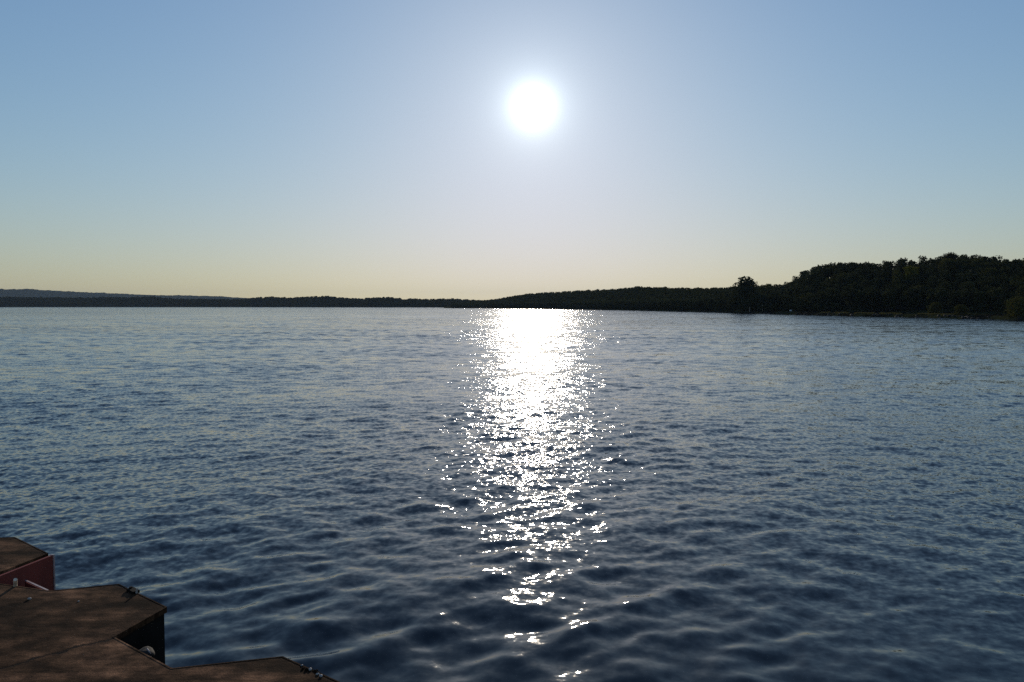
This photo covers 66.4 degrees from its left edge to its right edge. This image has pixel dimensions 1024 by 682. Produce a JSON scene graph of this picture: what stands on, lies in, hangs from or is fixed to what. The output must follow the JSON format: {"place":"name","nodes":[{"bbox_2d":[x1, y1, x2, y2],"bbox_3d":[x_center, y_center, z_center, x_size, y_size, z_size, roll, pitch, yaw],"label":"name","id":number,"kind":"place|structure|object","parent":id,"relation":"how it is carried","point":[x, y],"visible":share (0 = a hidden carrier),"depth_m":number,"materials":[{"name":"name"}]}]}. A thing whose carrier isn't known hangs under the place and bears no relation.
{"place":"outdoors","nodes":[
{"label":"outdoors","id":0,"kind":"place"},
{"bbox_2d":[0,289,247,299],"bbox_3d":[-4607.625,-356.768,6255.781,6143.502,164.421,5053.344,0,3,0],"label":"ridge","id":1,"kind":"structure","parent":0,"point":[28,293],"depth_m":6782.73,"materials":[{"name":"grey"}]},
{"bbox_2d":[0,296,479,306],"bbox_3d":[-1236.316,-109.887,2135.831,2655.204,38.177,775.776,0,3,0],"label":"forest","id":2,"kind":"object","parent":0,"point":[167,301],"visible":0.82,"depth_m":2350.94,"materials":[{"name":"green plant"}]},
{"bbox_2d":[0,307,1023,681],"bbox_3d":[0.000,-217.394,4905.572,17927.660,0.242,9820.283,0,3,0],"label":"lake water","id":3,"kind":"structure","parent":0,"point":[436,495],"depth_m":19.51,"materials":[{"name":"blue liquid"}]},
{"bbox_2d":[0,537,339,681],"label":"wooden dock","id":4,"kind":"structure","parent":3,"relation":"in","point":[104,633],"depth_m":4.06,"materials":[{"name":"weathered brown wood"},{"name":"red painted wood"},{"name":"metal"}]},
{"bbox_2d":[13,578,16,586],"bbox_3d":[-3.005,1.470,4.732,0.021,0.089,0.083,-2,3,-34],"label":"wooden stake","id":5,"kind":"object","parent":4,"relation":"attached to","point":[14,582],"visible":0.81,"depth_m":4.71,"materials":[{"name":"wood"}]},
{"bbox_2d":[25,580,47,589],"bbox_3d":[-2.979,1.582,4.901,0.012,0.196,0.568,-2,4,-43],"label":"steel bar","id":6,"kind":"object","parent":4,"relation":"attached to","point":[29,584],"visible":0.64,"depth_m":4.95,"materials":[{"name":"silver metal"}]},
{"bbox_2d":[126,586,139,593],"bbox_3d":[-2.247,1.474,4.645,0.099,0.035,0.040,2,3,40],"label":"mooring lug","id":7,"kind":"object","parent":4,"relation":"on","point":[132,590],"visible":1,"depth_m":4.64,"materials":[{"name":"metal"}]},
{"bbox_2d":[140,646,154,656],"bbox_3d":[-1.850,1.582,3.950,0.124,0.074,0.078,2,3,38],"label":"fender","id":8,"kind":"object","parent":4,"relation":"attached to","point":[148,650],"visible":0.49,"depth_m":3.94,"materials":[{"name":"plastic"}]},
{"bbox_2d":[0,0,1023,299],"label":"sky","id":9,"kind":"structure","parent":0,"point":[403,149],"materials":[{"name":"blue"}]},
{"bbox_2d":[444,274,1023,319],"bbox_3d":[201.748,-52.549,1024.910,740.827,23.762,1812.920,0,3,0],"label":"hill","id":10,"kind":"structure","parent":0,"point":[984,314],"depth_m":334.45,"materials":[{"name":"plant"}]},
{"bbox_2d":[451,266,843,311],"bbox_3d":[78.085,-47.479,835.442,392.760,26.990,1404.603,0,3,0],"label":"forest","id":11,"kind":"object","parent":10,"relation":"on","point":[651,298],"visible":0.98,"depth_m":750.76,"materials":[{"name":"green plant"}]},
{"bbox_2d":[696,300,704,310],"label":"broadleaf tree","id":12,"kind":"object","parent":10,"relation":"on","point":[699,304],"visible":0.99,"depth_m":557.86,"materials":[{"name":"green plant"}]},
{"bbox_2d":[729,276,759,307],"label":"broadleaf tree","id":13,"kind":"object","parent":10,"relation":"on","point":[745,287],"visible":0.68,"depth_m":484.38,"materials":[{"name":"green plant"}]},
{"bbox_2d":[743,298,752,309],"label":"broadleaf tree","id":14,"kind":"object","parent":10,"relation":"on","point":[746,304],"visible":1,"depth_m":468.40,"materials":[{"name":"green plant"}]},
{"bbox_2d":[804,273,815,284],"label":"broadleaf tree","id":15,"kind":"object","parent":10,"relation":"on","point":[809,276],"visible":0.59,"depth_m":450.64,"materials":[{"name":"green plant"}]},
{"bbox_2d":[820,269,832,279],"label":"broadleaf tree","id":16,"kind":"object","parent":10,"relation":"on","point":[826,271],"visible":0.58,"depth_m":448.29,"materials":[{"name":"green plant"}]},
{"bbox_2d":[829,265,841,278],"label":"broadleaf tree","id":17,"kind":"object","parent":10,"relation":"on","point":[833,268],"visible":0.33,"depth_m":443.11,"materials":[{"name":"green plant"}]},
{"bbox_2d":[843,262,855,275],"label":"broadleaf tree","id":18,"kind":"object","parent":10,"relation":"on","point":[849,266],"visible":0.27,"depth_m":438.59,"materials":[{"name":"green plant"}]},
{"bbox_2d":[846,263,859,275],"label":"broadleaf tree","id":19,"kind":"object","parent":10,"relation":"on","point":[856,266],"visible":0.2,"depth_m":431.00,"materials":[{"name":"green plant"}]},
{"bbox_2d":[855,266,865,274],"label":"broadleaf tree","id":20,"kind":"object","parent":10,"relation":"on","point":[861,267],"visible":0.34,"depth_m":416.65,"materials":[{"name":"green plant"}]},
{"bbox_2d":[865,263,875,269],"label":"broadleaf tree","id":21,"kind":"object","parent":10,"relation":"on","point":[869,265],"visible":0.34,"depth_m":420.41,"materials":[{"name":"green plant"}]},
{"bbox_2d":[879,262,891,276],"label":"broadleaf tree","id":22,"kind":"object","parent":10,"relation":"on","point":[885,264],"visible":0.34,"depth_m":408.13,"materials":[{"name":"green plant"}]},
{"bbox_2d":[880,266,891,278],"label":"broadleaf tree","id":23,"kind":"object","parent":10,"relation":"on","point":[888,269],"visible":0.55,"depth_m":401.16,"materials":[{"name":"green plant"}]},
{"bbox_2d":[884,261,895,272],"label":"broadleaf tree","id":24,"kind":"object","parent":10,"relation":"on","point":[893,265],"visible":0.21,"depth_m":422.56,"materials":[{"name":"green plant"}]},
{"bbox_2d":[892,270,903,286],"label":"broadleaf tree","id":25,"kind":"object","parent":10,"relation":"on","point":[896,273],"visible":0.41,"depth_m":364.80,"materials":[{"name":"green plant"}]},
{"bbox_2d":[902,266,919,288],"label":"broadleaf tree","id":26,"kind":"object","parent":10,"relation":"on","point":[911,270],"visible":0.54,"depth_m":370.13,"materials":[{"name":"green plant"}]},
{"bbox_2d":[917,255,927,266],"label":"broadleaf tree","id":27,"kind":"object","parent":10,"relation":"on","point":[922,260],"visible":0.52,"depth_m":403.79,"materials":[{"name":"green plant"}]},
{"bbox_2d":[919,264,931,276],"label":"broadleaf tree","id":28,"kind":"object","parent":10,"relation":"on","point":[921,268],"visible":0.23,"depth_m":385.91,"materials":[{"name":"green plant"}]},
{"bbox_2d":[927,258,937,264],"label":"broadleaf tree","id":29,"kind":"object","parent":10,"relation":"on","point":[930,260],"visible":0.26,"depth_m":391.53,"materials":[{"name":"green plant"}]},
{"bbox_2d":[926,302,942,312],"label":"shoreline bush","id":30,"kind":"object","parent":10,"relation":"on","point":[935,306],"visible":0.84,"depth_m":293.42,"materials":[{"name":"green plant"}]},
{"bbox_2d":[933,258,941,268],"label":"broadleaf tree","id":31,"kind":"object","parent":10,"relation":"on","point":[938,262],"visible":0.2,"depth_m":379.53,"materials":[{"name":"green plant"}]},
{"bbox_2d":[935,279,951,292],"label":"broadleaf tree","id":32,"kind":"object","parent":10,"relation":"on","point":[940,281],"visible":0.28,"depth_m":330.17,"materials":[{"name":"green plant"}]},
{"bbox_2d":[938,259,956,276],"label":"broadleaf tree","id":33,"kind":"object","parent":10,"relation":"on","point":[949,263],"visible":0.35,"depth_m":359.57,"materials":[{"name":"green plant"}]},
{"bbox_2d":[938,258,957,270],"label":"broadleaf tree","id":34,"kind":"object","parent":10,"relation":"on","point":[944,260],"visible":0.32,"depth_m":366.02,"materials":[{"name":"green plant"}]},
{"bbox_2d":[942,252,956,260],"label":"broadleaf tree","id":35,"kind":"object","parent":10,"relation":"on","point":[952,256],"visible":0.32,"depth_m":386.33,"materials":[{"name":"green plant"}]},
{"bbox_2d":[951,254,966,265],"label":"broadleaf tree","id":36,"kind":"object","parent":10,"relation":"on","point":[958,257],"visible":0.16,"depth_m":375.79,"materials":[{"name":"green plant"}]},
{"bbox_2d":[953,304,968,314],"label":"shoreline bush","id":37,"kind":"object","parent":10,"relation":"on","point":[960,309],"visible":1,"depth_m":275.38,"materials":[{"name":"green plant"}]},
{"bbox_2d":[957,258,972,275],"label":"broadleaf tree","id":38,"kind":"object","parent":10,"relation":"on","point":[963,261],"visible":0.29,"depth_m":355.58,"materials":[{"name":"green plant"}]},
{"bbox_2d":[969,254,980,258],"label":"broadleaf tree","id":39,"kind":"object","parent":10,"relation":"on","point":[975,256],"visible":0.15,"depth_m":378.43,"materials":[{"name":"green plant"}]},
{"bbox_2d":[972,257,986,262],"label":"broadleaf tree","id":40,"kind":"object","parent":10,"relation":"on","point":[979,259],"visible":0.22,"depth_m":360.82,"materials":[{"name":"green plant"}]},
{"bbox_2d":[981,261,999,276],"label":"broadleaf tree","id":41,"kind":"object","parent":10,"relation":"on","point":[993,264],"visible":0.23,"depth_m":342.90,"materials":[{"name":"green plant"}]},
{"bbox_2d":[985,255,1002,262],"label":"broadleaf tree","id":42,"kind":"object","parent":10,"relation":"on","point":[995,258],"visible":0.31,"depth_m":359.48,"materials":[{"name":"green plant"}]},
{"bbox_2d":[996,261,1014,273],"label":"broadleaf tree","id":43,"kind":"object","parent":10,"relation":"on","point":[1002,264],"visible":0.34,"depth_m":335.46,"materials":[{"name":"green plant"}]},
{"bbox_2d":[997,291,1015,312],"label":"broadleaf tree","id":44,"kind":"object","parent":10,"relation":"on","point":[1006,296],"visible":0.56,"depth_m":269.76,"materials":[{"name":"green plant"}]},
{"bbox_2d":[1003,295,1023,316],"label":"shoreline bush","id":45,"kind":"object","parent":10,"relation":"on","point":[1017,308],"visible":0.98,"depth_m":247.67,"materials":[{"name":"green plant"}]},
{"bbox_2d":[1009,260,1020,267],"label":"broadleaf tree","id":46,"kind":"object","parent":10,"relation":"on","point":[1014,262],"visible":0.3,"depth_m":339.48,"materials":[{"name":"green plant"}]},
{"bbox_2d":[1013,285,1023,306],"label":"broadleaf tree","id":47,"kind":"object","parent":10,"relation":"on","point":[1021,289],"visible":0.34,"depth_m":264.86,"materials":[{"name":"green plant"}]},
{"bbox_2d":[1016,261,1023,268],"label":"broadleaf tree","id":48,"kind":"object","parent":10,"relation":"on","point":[1020,265],"visible":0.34,"depth_m":334.93,"materials":[{"name":"green plant"}]},
{"bbox_2d":[712,310,955,315],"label":"shoreline","id":49,"kind":"structure","parent":0,"point":[872,313],"depth_m":315.78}
]}

